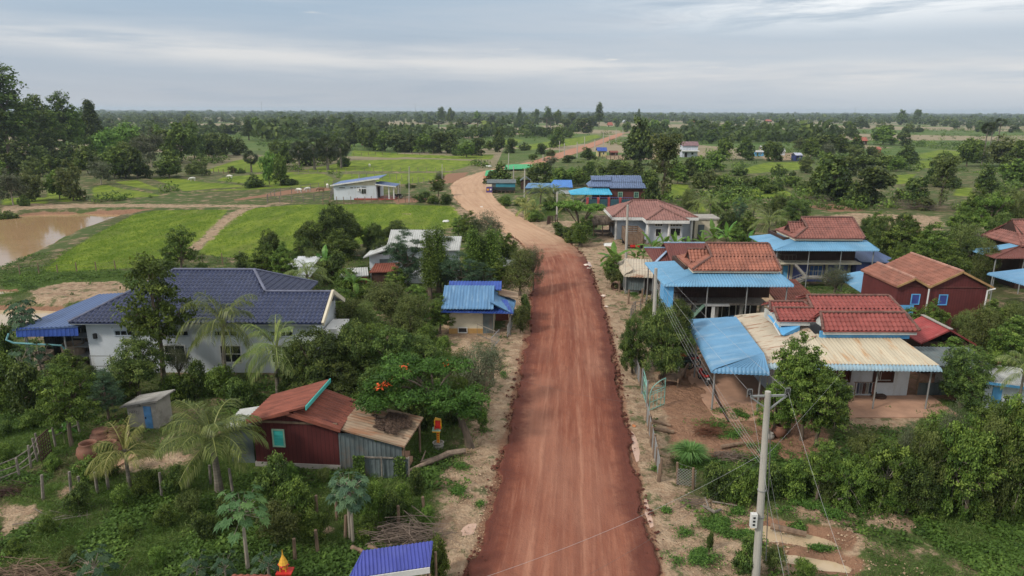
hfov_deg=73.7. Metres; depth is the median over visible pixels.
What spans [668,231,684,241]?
banana plant
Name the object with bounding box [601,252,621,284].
tree
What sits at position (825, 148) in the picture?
tree
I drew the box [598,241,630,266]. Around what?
banana plant
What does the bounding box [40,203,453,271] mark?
rice plants
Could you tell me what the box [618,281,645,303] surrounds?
yard posts
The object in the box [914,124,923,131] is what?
bush
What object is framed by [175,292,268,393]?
coconut palm
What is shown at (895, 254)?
tree
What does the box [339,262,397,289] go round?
rusty annex
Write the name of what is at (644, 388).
garden gate
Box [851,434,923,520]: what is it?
tree
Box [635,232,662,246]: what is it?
banana plant
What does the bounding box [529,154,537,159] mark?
bush
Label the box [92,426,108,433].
clay cover
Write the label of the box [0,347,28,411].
bush
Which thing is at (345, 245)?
tree
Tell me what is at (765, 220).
coconut palm
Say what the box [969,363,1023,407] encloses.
blue trimmed hut
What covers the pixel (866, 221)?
mango tree
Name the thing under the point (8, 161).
tree
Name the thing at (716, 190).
bush
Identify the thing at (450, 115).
tree
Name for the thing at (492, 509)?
pebbles
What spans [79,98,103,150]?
tree
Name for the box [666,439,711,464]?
reed clump
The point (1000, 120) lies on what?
sugar palm
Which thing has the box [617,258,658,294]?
rounded roof store
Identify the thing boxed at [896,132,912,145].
tree
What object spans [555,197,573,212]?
coconut palm
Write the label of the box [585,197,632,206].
painted wall
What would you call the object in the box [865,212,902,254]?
mango tree
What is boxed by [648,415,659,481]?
verge posts
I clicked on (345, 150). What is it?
sugar palm
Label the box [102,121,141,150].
tree
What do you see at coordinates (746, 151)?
tree
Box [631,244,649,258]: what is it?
banana plant
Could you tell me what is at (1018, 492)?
tree
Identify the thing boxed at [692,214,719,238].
cream annex
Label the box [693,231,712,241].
banana plant
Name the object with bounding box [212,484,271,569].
papaya plant
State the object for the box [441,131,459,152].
tree
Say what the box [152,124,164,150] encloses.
tree
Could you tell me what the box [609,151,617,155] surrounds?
red roofed hut
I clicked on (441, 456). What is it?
fallen tree
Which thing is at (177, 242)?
tree
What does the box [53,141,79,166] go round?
tree
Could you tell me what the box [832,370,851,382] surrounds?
window
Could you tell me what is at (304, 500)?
bush
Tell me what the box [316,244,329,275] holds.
banana plant
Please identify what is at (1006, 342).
tree
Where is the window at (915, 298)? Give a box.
[910,294,920,304]
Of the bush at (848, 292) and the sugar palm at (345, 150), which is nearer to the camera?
the bush at (848, 292)
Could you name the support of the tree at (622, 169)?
on the ground at (214, 191)
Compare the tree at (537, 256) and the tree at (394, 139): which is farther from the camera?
the tree at (394, 139)
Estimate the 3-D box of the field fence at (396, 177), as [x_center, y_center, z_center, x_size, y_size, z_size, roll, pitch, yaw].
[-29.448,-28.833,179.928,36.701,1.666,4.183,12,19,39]
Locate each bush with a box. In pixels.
[0,210,21,219]
[0,321,19,372]
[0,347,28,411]
[0,390,17,414]
[0,420,13,437]
[0,442,17,460]
[2,536,24,556]
[3,359,43,414]
[16,195,29,205]
[18,408,45,429]
[34,398,55,425]
[36,513,59,533]
[42,452,63,471]
[49,418,62,431]
[55,544,79,565]
[60,480,90,516]
[67,454,100,481]
[89,441,120,480]
[109,482,134,512]
[118,522,135,539]
[129,466,163,496]
[148,544,168,568]
[150,501,179,528]
[157,370,190,403]
[159,259,185,269]
[159,462,185,496]
[173,488,204,515]
[175,358,205,400]
[184,164,197,174]
[189,510,219,541]
[193,260,206,267]
[202,363,234,398]
[214,496,239,531]
[223,376,261,408]
[227,166,237,172]
[230,252,249,267]
[236,168,245,173]
[242,174,265,187]
[250,449,288,509]
[251,496,304,543]
[272,472,315,522]
[279,175,298,185]
[285,460,298,477]
[299,510,330,543]
[314,248,345,284]
[316,467,330,482]
[331,264,362,289]
[332,287,356,307]
[337,156,350,166]
[355,278,377,298]
[355,513,379,541]
[360,478,393,528]
[378,488,407,525]
[394,480,412,512]
[408,466,426,496]
[412,190,430,202]
[413,387,436,431]
[414,321,438,346]
[420,504,434,528]
[427,194,440,203]
[427,530,450,575]
[434,335,452,357]
[439,193,452,204]
[444,410,458,423]
[450,144,460,155]
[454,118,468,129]
[465,371,491,422]
[475,410,487,432]
[497,195,511,205]
[511,303,529,332]
[513,119,521,127]
[513,197,526,205]
[518,142,531,150]
[520,293,531,319]
[527,209,544,221]
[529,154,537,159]
[540,197,555,208]
[545,150,555,155]
[552,221,568,235]
[561,225,586,242]
[569,119,581,131]
[604,269,623,288]
[622,122,631,131]
[641,297,652,319]
[646,119,659,129]
[689,172,709,188]
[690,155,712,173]
[701,460,732,504]
[702,169,718,184]
[705,531,713,549]
[706,184,724,195]
[715,174,736,187]
[723,460,758,507]
[727,186,744,195]
[729,165,749,175]
[730,532,761,575]
[736,175,754,188]
[751,175,769,187]
[752,460,785,500]
[759,183,779,193]
[762,543,788,571]
[764,176,785,190]
[769,164,788,176]
[775,460,809,501]
[782,176,801,187]
[792,556,817,575]
[800,452,822,496]
[835,289,856,293]
[840,181,871,206]
[873,488,906,514]
[876,155,895,169]
[908,196,936,210]
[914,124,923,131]
[917,497,948,521]
[928,173,962,188]
[960,495,996,524]
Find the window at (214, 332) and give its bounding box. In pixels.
[213,330,237,336]
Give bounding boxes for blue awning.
[987,268,1023,304]
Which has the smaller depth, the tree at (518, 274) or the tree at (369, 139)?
the tree at (518, 274)
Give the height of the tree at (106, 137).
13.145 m
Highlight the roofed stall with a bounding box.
[349,541,436,575]
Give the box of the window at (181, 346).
[163,344,187,362]
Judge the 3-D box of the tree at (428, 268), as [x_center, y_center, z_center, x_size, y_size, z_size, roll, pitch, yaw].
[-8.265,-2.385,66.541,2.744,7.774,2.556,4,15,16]
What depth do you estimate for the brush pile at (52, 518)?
30.81 m
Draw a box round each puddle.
[461,523,475,535]
[631,432,639,461]
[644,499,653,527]
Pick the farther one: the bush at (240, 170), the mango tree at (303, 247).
the bush at (240, 170)
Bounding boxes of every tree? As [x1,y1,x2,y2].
[0,61,40,153]
[0,111,10,153]
[0,142,17,153]
[0,153,21,176]
[0,160,8,188]
[0,168,31,204]
[5,138,41,168]
[14,101,34,146]
[16,94,55,146]
[17,167,45,200]
[18,155,44,176]
[27,145,51,161]
[29,353,104,446]
[33,137,58,156]
[35,154,62,173]
[40,89,80,146]
[41,109,67,149]
[42,169,63,198]
[44,349,89,378]
[52,157,88,200]
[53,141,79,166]
[63,103,86,150]
[71,145,100,173]
[73,363,107,398]
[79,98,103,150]
[80,132,98,151]
[86,155,115,184]
[86,368,126,421]
[89,126,123,154]
[96,144,126,178]
[100,333,173,395]
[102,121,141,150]
[104,117,113,123]
[109,372,140,399]
[110,251,203,383]
[112,140,146,177]
[122,144,153,178]
[128,126,164,166]
[129,129,149,159]
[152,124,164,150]
[152,154,183,177]
[153,116,161,123]
[154,130,173,157]
[157,225,205,267]
[159,120,200,160]
[159,339,193,382]
[179,113,197,132]
[185,120,205,158]
[189,155,211,175]
[200,133,217,155]
[208,131,219,138]
[214,133,238,156]
[220,124,233,133]
[232,118,242,124]
[232,138,248,154]
[240,119,253,139]
[246,239,278,271]
[250,116,265,132]
[257,151,275,183]
[258,227,282,262]
[267,140,279,157]
[268,241,298,275]
[270,117,279,127]
[271,153,286,185]
[272,341,306,392]
[274,140,295,166]
[279,323,349,390]
[290,355,331,387]
[291,236,312,258]
[293,142,316,165]
[293,219,320,249]
[303,246,321,273]
[306,116,322,128]
[306,128,323,138]
[312,144,332,163]
[312,201,359,253]
[314,357,364,397]
[316,114,325,124]
[319,228,361,264]
[324,114,335,123]
[324,318,380,395]
[328,132,344,160]
[334,120,344,128]
[335,296,368,338]
[339,209,363,241]
[343,114,358,127]
[343,122,359,145]
[349,299,386,340]
[349,349,495,448]
[350,363,392,408]
[356,117,363,124]
[356,127,368,147]
[358,321,384,350]
[360,127,385,150]
[360,221,378,243]
[361,120,371,126]
[361,222,387,252]
[362,325,418,384]
[363,277,413,325]
[368,238,388,265]
[372,131,393,150]
[374,121,388,128]
[381,219,409,238]
[382,229,423,293]
[383,266,411,296]
[385,133,407,152]
[387,291,430,338]
[388,380,419,414]
[403,133,417,151]
[404,284,429,304]
[404,333,446,381]
[410,448,465,470]
[412,132,435,152]
[417,226,441,298]
[425,119,432,125]
[427,294,455,333]
[429,132,445,153]
[429,175,445,196]
[431,222,450,292]
[435,171,445,184]
[437,107,446,120]
[437,255,456,286]
[438,250,479,280]
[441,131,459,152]
[445,108,454,122]
[445,122,455,129]
[446,347,476,390]
[448,375,467,426]
[449,216,462,235]
[452,338,502,409]
[456,210,483,242]
[457,140,475,157]
[460,225,484,270]
[466,261,496,280]
[470,208,505,242]
[471,137,485,155]
[474,111,480,121]
[476,234,486,276]
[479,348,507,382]
[480,226,504,278]
[482,140,492,149]
[482,170,493,183]
[488,115,495,124]
[490,162,512,178]
[490,255,511,280]
[492,126,505,151]
[495,229,505,252]
[499,232,520,265]
[501,245,535,295]
[504,138,517,152]
[515,176,521,186]
[517,107,522,122]
[521,115,528,124]
[526,166,540,182]
[527,244,545,290]
[534,109,539,124]
[534,143,547,153]
[534,162,553,182]
[543,106,554,125]
[543,154,557,167]
[548,125,564,147]
[550,167,572,182]
[552,200,605,224]
[553,110,562,124]
[560,118,570,128]
[561,155,576,162]
[567,167,577,179]
[568,112,576,124]
[570,169,587,185]
[570,224,591,246]
[571,217,593,234]
[575,118,593,132]
[580,147,597,159]
[582,161,596,183]
[586,215,597,229]
[588,116,597,126]
[594,165,608,174]
[595,102,603,123]
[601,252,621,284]
[607,160,621,174]
[612,118,619,126]
[612,162,631,175]
[618,311,648,372]
[621,141,634,159]
[622,114,654,164]
[628,159,644,182]
[634,303,695,384]
[640,169,662,199]
[640,295,669,344]
[644,131,685,198]
[660,296,693,354]
[666,159,689,183]
[678,156,697,175]
[678,187,698,211]
[686,119,693,126]
[700,129,719,143]
[704,121,714,129]
[704,149,726,170]
[707,192,729,216]
[716,137,734,158]
[716,209,741,241]
[718,120,732,133]
[725,222,747,241]
[732,196,748,226]
[735,136,755,160]
[737,210,758,238]
[745,119,755,127]
[754,383,798,428]
[756,122,773,129]
[760,140,772,157]
[764,193,790,225]
[766,142,786,160]
[771,329,826,433]
[775,198,812,225]
[777,213,791,227]
[778,345,843,440]
[790,118,798,126]
[792,137,805,149]
[794,364,855,446]
[796,180,807,190]
[798,154,814,172]
[800,136,821,156]
[800,437,842,499]
[804,164,824,197]
[810,151,854,201]
[811,149,832,178]
[811,467,841,505]
[813,134,838,153]
[814,264,856,293]
[819,140,835,154]
[819,453,879,513]
[832,134,854,154]
[832,370,853,426]
[835,128,842,137]
[842,121,849,131]
[842,156,857,175]
[844,121,859,138]
[845,144,865,157]
[846,427,883,463]
[848,165,898,203]
[850,134,865,150]
[851,154,884,169]
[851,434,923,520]
[856,117,865,128]
[859,215,874,242]
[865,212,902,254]
[866,146,879,154]
[869,211,889,228]
[870,125,898,143]
[872,150,883,158]
[876,122,888,127]
[879,214,928,257]
[881,452,942,513]
[886,156,907,171]
[887,124,896,134]
[888,239,910,261]
[890,188,911,199]
[890,212,917,239]
[893,144,921,164]
[895,109,908,124]
[895,418,922,451]
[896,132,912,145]
[897,416,953,519]
[900,126,911,132]
[900,238,939,259]
[904,307,918,318]
[905,121,915,132]
[905,176,930,199]
[909,221,959,262]
[911,408,955,463]
[912,109,921,123]
[915,298,951,324]
[923,150,949,183]
[925,412,1001,522]
[928,154,963,206]
[929,243,972,272]
[931,119,939,125]
[931,336,976,350]
[934,397,971,496]
[936,343,997,409]
[937,309,950,324]
[942,120,949,125]
[945,201,978,237]
[947,219,985,256]
[948,430,1011,520]
[949,119,959,128]
[950,308,979,337]
[953,137,985,166]
[955,236,988,279]
[955,403,1023,521]
[958,183,993,226]
[958,301,1010,353]
[966,236,1001,279]
[969,189,1018,233]
[969,347,1008,368]
[969,394,1017,453]
[972,138,987,162]
[972,162,1001,193]
[973,298,1008,328]
[974,121,984,131]
[979,133,1016,165]
[985,314,1023,366]
[986,209,1011,238]
[986,397,1023,525]
[990,184,1021,209]
[991,392,1023,512]
[996,158,1023,182]
[997,299,1023,337]
[1000,139,1023,163]
[1002,187,1023,218]
[1002,299,1021,320]
[1008,125,1016,132]
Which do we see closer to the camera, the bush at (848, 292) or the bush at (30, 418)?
the bush at (30, 418)
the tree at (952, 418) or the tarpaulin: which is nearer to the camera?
the tree at (952, 418)
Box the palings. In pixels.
[547,214,557,223]
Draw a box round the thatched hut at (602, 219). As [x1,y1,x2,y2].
[591,214,613,236]
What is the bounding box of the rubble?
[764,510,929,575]
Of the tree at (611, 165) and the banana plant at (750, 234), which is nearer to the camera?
the banana plant at (750, 234)
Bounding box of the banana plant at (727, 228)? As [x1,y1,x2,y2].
[714,221,736,241]
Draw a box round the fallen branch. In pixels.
[702,497,736,513]
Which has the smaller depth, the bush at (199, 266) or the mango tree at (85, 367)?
the mango tree at (85, 367)
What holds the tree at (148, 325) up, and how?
on the ground at (214, 191)
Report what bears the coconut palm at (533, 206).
on the ground at (214, 191)
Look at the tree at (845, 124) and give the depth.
598.11 m
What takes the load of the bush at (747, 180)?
on the ground at (214, 191)
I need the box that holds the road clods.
[458,233,663,575]
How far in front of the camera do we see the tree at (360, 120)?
685.11 m
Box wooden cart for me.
[658,363,688,387]
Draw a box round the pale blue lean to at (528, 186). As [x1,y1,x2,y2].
[525,183,550,193]
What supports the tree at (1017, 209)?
on the ground at (214, 191)
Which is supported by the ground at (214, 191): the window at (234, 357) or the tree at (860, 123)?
the tree at (860, 123)
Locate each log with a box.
[350,545,362,553]
[367,544,377,548]
[652,419,670,426]
[654,427,673,433]
[720,442,742,448]
[770,523,806,536]
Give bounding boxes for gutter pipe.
[5,333,64,348]
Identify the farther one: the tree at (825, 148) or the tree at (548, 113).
the tree at (548, 113)
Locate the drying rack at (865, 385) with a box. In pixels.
[853,382,874,400]
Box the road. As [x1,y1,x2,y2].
[450,133,660,575]
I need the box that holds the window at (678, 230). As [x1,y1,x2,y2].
[670,228,680,235]
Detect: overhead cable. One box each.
[489,455,759,575]
[592,458,761,572]
[656,290,757,459]
[658,290,761,461]
[750,395,783,574]
[768,464,788,573]
[788,393,847,575]
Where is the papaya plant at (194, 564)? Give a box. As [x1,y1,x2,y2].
[179,549,217,575]
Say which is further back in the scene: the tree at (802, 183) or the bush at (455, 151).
the bush at (455, 151)
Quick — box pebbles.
[445,446,746,574]
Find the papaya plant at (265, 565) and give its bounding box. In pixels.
[250,544,284,575]
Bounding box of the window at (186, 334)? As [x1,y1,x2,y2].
[168,330,189,336]
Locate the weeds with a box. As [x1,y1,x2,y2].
[0,252,1023,575]
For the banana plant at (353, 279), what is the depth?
66.74 m
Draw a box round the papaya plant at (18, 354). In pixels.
[6,345,40,367]
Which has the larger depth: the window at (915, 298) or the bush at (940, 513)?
the window at (915, 298)
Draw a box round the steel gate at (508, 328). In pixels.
[507,314,513,336]
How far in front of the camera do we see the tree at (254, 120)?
502.36 m
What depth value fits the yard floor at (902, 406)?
43.07 m
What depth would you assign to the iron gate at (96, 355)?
46.96 m
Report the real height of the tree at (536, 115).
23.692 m
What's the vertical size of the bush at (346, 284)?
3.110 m
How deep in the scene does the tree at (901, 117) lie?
1020.43 m
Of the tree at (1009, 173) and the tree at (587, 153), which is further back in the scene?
the tree at (587, 153)
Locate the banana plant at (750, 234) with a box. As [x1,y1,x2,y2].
[736,227,756,241]
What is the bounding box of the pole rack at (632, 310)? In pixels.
[630,294,651,316]
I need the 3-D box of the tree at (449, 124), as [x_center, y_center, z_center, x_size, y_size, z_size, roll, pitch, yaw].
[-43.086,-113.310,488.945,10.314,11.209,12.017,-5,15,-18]
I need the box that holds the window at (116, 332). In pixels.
[113,330,130,335]
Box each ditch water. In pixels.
[749,526,840,549]
[784,555,850,572]
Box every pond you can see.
[0,214,119,266]
[0,310,55,332]
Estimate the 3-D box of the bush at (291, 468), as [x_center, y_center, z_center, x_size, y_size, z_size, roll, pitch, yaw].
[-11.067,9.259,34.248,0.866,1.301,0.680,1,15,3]
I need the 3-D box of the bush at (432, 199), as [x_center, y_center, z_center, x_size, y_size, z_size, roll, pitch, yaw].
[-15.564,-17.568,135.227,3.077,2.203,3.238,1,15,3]
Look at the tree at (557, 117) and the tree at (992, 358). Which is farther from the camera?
the tree at (557, 117)
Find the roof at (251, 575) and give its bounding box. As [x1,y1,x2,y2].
[232,574,270,575]
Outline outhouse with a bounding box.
[120,389,174,427]
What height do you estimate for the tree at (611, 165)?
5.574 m
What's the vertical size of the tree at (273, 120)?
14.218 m
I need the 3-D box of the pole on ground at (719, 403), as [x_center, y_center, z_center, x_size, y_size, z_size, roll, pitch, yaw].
[13.314,6.982,44.453,0.270,0.180,7.647,2,15,7]
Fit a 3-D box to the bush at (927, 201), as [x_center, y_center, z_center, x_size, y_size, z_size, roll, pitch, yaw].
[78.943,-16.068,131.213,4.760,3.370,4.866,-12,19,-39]
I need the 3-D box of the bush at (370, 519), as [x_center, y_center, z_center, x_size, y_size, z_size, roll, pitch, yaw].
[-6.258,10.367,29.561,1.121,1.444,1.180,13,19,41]
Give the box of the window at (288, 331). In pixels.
[269,330,293,336]
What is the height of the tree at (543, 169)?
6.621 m
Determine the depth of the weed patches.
31.48 m
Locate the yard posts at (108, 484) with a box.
[40,465,233,499]
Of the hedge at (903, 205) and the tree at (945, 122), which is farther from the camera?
the tree at (945, 122)
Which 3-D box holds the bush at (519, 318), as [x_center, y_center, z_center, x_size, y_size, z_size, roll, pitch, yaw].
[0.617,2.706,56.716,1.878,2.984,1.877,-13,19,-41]
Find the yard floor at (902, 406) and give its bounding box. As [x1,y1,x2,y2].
[841,395,960,417]
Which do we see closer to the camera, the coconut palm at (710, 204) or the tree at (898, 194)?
the coconut palm at (710, 204)
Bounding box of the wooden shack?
[243,378,355,468]
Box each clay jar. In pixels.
[76,439,97,460]
[89,432,107,440]
[96,438,121,454]
[107,425,129,443]
[772,423,786,437]
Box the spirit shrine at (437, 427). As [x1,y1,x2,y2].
[432,417,443,449]
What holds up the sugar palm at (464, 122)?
on the ground at (214, 191)
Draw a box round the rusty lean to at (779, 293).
[759,279,809,312]
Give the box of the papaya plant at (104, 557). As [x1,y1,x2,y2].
[69,543,120,575]
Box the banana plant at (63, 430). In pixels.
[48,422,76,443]
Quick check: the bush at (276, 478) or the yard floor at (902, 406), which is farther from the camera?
the yard floor at (902, 406)
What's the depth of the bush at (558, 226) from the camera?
101.92 m
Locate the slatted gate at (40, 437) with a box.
[37,429,51,461]
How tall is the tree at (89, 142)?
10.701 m
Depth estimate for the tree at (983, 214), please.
94.19 m
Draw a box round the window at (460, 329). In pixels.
[458,327,467,332]
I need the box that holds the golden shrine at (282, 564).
[275,551,294,575]
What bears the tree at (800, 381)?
on the ground at (214, 191)
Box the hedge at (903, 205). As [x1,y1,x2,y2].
[879,198,955,210]
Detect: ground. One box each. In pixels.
[0,111,1023,575]
[708,372,728,421]
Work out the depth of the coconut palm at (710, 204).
107.31 m
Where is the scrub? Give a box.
[1,123,1023,210]
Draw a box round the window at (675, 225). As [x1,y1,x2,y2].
[670,224,681,226]
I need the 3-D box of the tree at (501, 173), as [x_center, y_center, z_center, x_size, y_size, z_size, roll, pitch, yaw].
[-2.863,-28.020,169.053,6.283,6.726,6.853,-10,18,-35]
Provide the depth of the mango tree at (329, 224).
83.08 m
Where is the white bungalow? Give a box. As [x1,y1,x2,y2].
[330,174,398,199]
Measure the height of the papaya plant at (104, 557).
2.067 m
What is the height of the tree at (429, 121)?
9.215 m
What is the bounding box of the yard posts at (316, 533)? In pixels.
[292,495,424,559]
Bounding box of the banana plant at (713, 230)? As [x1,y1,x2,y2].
[700,218,724,241]
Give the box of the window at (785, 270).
[782,265,788,278]
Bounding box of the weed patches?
[440,290,854,572]
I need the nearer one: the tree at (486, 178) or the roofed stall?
the roofed stall
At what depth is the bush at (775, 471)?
32.27 m
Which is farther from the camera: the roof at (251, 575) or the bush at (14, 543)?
the bush at (14, 543)
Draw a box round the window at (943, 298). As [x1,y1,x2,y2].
[938,294,947,304]
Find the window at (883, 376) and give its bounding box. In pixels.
[872,371,894,382]
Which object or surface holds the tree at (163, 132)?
on the ground at (214, 191)
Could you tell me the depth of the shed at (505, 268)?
74.41 m
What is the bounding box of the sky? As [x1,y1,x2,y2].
[0,0,1023,113]
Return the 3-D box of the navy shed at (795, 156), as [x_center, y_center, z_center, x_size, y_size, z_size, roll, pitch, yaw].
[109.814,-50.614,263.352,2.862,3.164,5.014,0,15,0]
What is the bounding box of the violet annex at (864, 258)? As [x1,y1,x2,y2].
[850,251,890,272]
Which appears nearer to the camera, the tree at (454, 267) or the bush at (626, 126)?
the tree at (454, 267)
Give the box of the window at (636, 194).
[634,192,638,197]
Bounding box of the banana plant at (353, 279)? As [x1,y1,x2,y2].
[342,269,370,298]
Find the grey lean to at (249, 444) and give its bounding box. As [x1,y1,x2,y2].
[226,406,258,462]
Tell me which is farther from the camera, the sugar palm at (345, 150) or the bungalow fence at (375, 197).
the sugar palm at (345, 150)
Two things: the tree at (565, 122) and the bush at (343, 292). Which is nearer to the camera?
the bush at (343, 292)
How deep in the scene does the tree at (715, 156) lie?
209.44 m
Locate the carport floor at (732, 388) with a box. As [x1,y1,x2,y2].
[688,346,772,421]
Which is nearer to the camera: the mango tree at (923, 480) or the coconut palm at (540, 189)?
the mango tree at (923, 480)
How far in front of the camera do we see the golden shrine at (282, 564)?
26.36 m
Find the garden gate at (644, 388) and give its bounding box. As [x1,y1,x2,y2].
[641,368,665,410]
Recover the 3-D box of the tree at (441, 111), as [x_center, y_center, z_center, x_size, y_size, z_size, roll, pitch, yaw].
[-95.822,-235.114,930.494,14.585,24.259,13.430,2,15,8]
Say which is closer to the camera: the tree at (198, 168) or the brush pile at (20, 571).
the brush pile at (20, 571)
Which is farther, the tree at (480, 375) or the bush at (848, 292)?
the bush at (848, 292)
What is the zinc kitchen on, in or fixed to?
on the ground at (214, 191)
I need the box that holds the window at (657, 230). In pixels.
[655,228,661,236]
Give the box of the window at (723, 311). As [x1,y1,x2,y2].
[714,305,729,317]
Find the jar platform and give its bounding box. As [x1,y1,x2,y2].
[76,454,137,467]
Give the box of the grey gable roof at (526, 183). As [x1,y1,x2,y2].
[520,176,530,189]
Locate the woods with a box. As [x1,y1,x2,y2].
[6,109,1023,142]
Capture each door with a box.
[143,406,152,427]
[697,225,703,238]
[990,387,1002,402]
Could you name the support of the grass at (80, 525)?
on the ground at (214, 191)
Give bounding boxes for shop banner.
[486,184,491,191]
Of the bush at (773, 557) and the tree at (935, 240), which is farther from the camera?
the tree at (935, 240)
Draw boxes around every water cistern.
[33,349,54,374]
[60,340,87,363]
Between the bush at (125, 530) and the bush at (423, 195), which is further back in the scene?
the bush at (423, 195)
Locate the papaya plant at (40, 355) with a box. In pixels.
[25,341,53,375]
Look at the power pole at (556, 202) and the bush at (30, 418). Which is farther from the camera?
the power pole at (556, 202)
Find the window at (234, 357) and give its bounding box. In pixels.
[219,345,242,362]
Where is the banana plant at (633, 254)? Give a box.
[624,248,646,258]
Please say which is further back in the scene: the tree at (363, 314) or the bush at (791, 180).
the bush at (791, 180)
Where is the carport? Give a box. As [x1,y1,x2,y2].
[689,315,769,409]
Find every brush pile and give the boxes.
[0,479,31,499]
[0,554,131,575]
[12,503,91,534]
[355,506,467,549]
[672,492,718,508]
[688,417,727,439]
[705,447,752,465]
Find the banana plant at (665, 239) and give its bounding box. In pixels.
[654,233,669,246]
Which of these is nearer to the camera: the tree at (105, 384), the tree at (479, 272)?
the tree at (105, 384)
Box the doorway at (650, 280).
[644,279,658,294]
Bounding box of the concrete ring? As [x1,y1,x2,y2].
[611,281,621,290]
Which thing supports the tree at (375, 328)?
on the ground at (214, 191)
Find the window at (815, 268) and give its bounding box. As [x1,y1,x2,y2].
[808,265,822,275]
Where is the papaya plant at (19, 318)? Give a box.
[3,299,41,365]
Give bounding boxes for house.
[67,268,348,372]
[363,229,461,282]
[550,180,572,193]
[568,175,645,200]
[596,147,606,156]
[603,199,698,243]
[644,242,704,261]
[645,242,793,318]
[680,141,699,156]
[734,293,941,408]
[749,216,878,286]
[852,137,867,144]
[860,252,995,332]
[970,218,1023,293]
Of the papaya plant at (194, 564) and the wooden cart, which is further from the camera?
the wooden cart
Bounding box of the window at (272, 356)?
[271,345,292,363]
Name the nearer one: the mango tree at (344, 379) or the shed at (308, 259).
the mango tree at (344, 379)
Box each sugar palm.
[243,150,258,171]
[288,140,308,167]
[300,137,325,169]
[314,135,338,169]
[330,138,351,167]
[432,121,444,126]
[460,121,470,126]
[539,117,553,127]
[981,122,995,164]
[990,122,997,144]
[996,118,1007,140]
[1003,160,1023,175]
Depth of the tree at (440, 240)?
68.41 m
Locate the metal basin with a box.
[873,393,886,399]
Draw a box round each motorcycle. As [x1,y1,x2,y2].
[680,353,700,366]
[682,357,693,368]
[697,366,709,385]
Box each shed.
[12,293,121,359]
[288,256,321,278]
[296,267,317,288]
[338,405,423,468]
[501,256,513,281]
[754,150,763,155]
[791,153,802,160]
[838,271,913,314]
[902,314,975,372]
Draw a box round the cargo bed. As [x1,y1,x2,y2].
[621,226,644,247]
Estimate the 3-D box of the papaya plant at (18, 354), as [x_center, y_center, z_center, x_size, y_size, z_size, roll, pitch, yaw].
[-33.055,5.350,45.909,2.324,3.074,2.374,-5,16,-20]
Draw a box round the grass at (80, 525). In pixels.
[0,251,1017,575]
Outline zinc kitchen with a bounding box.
[913,346,988,394]
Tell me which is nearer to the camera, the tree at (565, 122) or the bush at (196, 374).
the bush at (196, 374)
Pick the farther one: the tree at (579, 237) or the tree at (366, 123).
the tree at (366, 123)
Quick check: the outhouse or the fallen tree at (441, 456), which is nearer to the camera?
the fallen tree at (441, 456)
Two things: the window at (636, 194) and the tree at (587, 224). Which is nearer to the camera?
the tree at (587, 224)
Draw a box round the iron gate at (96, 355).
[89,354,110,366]
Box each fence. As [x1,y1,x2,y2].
[0,433,40,480]
[18,260,115,274]
[51,421,80,446]
[266,186,333,202]
[267,179,333,197]
[298,167,453,172]
[322,195,450,204]
[352,455,409,479]
[358,173,429,182]
[598,155,626,159]
[632,345,641,385]
[645,400,662,481]
[676,462,696,489]
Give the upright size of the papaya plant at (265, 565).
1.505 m
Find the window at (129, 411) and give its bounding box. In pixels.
[128,410,139,413]
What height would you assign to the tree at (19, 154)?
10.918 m
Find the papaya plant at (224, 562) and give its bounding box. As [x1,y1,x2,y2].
[210,549,238,575]
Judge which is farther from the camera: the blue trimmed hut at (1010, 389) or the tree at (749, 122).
the tree at (749, 122)
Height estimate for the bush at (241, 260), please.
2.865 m
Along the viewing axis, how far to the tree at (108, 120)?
669.30 m
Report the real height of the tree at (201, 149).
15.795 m
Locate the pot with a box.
[768,431,774,439]
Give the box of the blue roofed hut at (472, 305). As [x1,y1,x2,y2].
[440,281,517,333]
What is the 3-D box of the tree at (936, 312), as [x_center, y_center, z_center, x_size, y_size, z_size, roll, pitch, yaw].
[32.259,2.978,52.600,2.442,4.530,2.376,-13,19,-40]
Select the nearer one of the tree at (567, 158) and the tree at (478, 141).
the tree at (567, 158)
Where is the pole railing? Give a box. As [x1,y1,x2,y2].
[477,324,495,341]
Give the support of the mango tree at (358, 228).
on the ground at (214, 191)
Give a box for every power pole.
[556,192,557,217]
[625,205,628,257]
[650,268,657,366]
[747,388,790,575]
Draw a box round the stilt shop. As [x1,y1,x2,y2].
[487,179,515,192]
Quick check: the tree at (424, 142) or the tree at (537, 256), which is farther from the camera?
the tree at (424, 142)
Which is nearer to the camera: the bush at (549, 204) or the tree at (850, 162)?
the bush at (549, 204)
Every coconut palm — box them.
[84,413,162,489]
[151,398,268,494]
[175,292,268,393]
[232,314,316,392]
[284,258,333,289]
[513,195,534,216]
[521,200,544,220]
[523,183,555,210]
[542,184,568,198]
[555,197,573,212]
[590,159,604,173]
[686,194,711,213]
[694,191,724,216]
[741,200,765,217]
[747,207,787,234]
[992,347,1023,399]
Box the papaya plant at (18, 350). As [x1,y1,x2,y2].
[12,345,26,362]
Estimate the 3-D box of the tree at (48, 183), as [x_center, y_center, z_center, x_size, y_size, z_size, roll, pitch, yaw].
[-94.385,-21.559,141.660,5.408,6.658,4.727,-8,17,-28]
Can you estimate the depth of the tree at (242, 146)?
281.37 m
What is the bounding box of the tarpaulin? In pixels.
[504,164,531,169]
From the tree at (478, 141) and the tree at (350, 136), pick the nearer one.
the tree at (478, 141)
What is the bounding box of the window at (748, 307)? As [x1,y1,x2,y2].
[735,305,750,314]
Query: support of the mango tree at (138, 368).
on the ground at (214, 191)
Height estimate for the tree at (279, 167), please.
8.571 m
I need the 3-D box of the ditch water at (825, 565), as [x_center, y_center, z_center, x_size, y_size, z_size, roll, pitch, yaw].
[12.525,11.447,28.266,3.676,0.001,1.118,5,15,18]
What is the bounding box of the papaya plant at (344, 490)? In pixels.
[325,469,371,542]

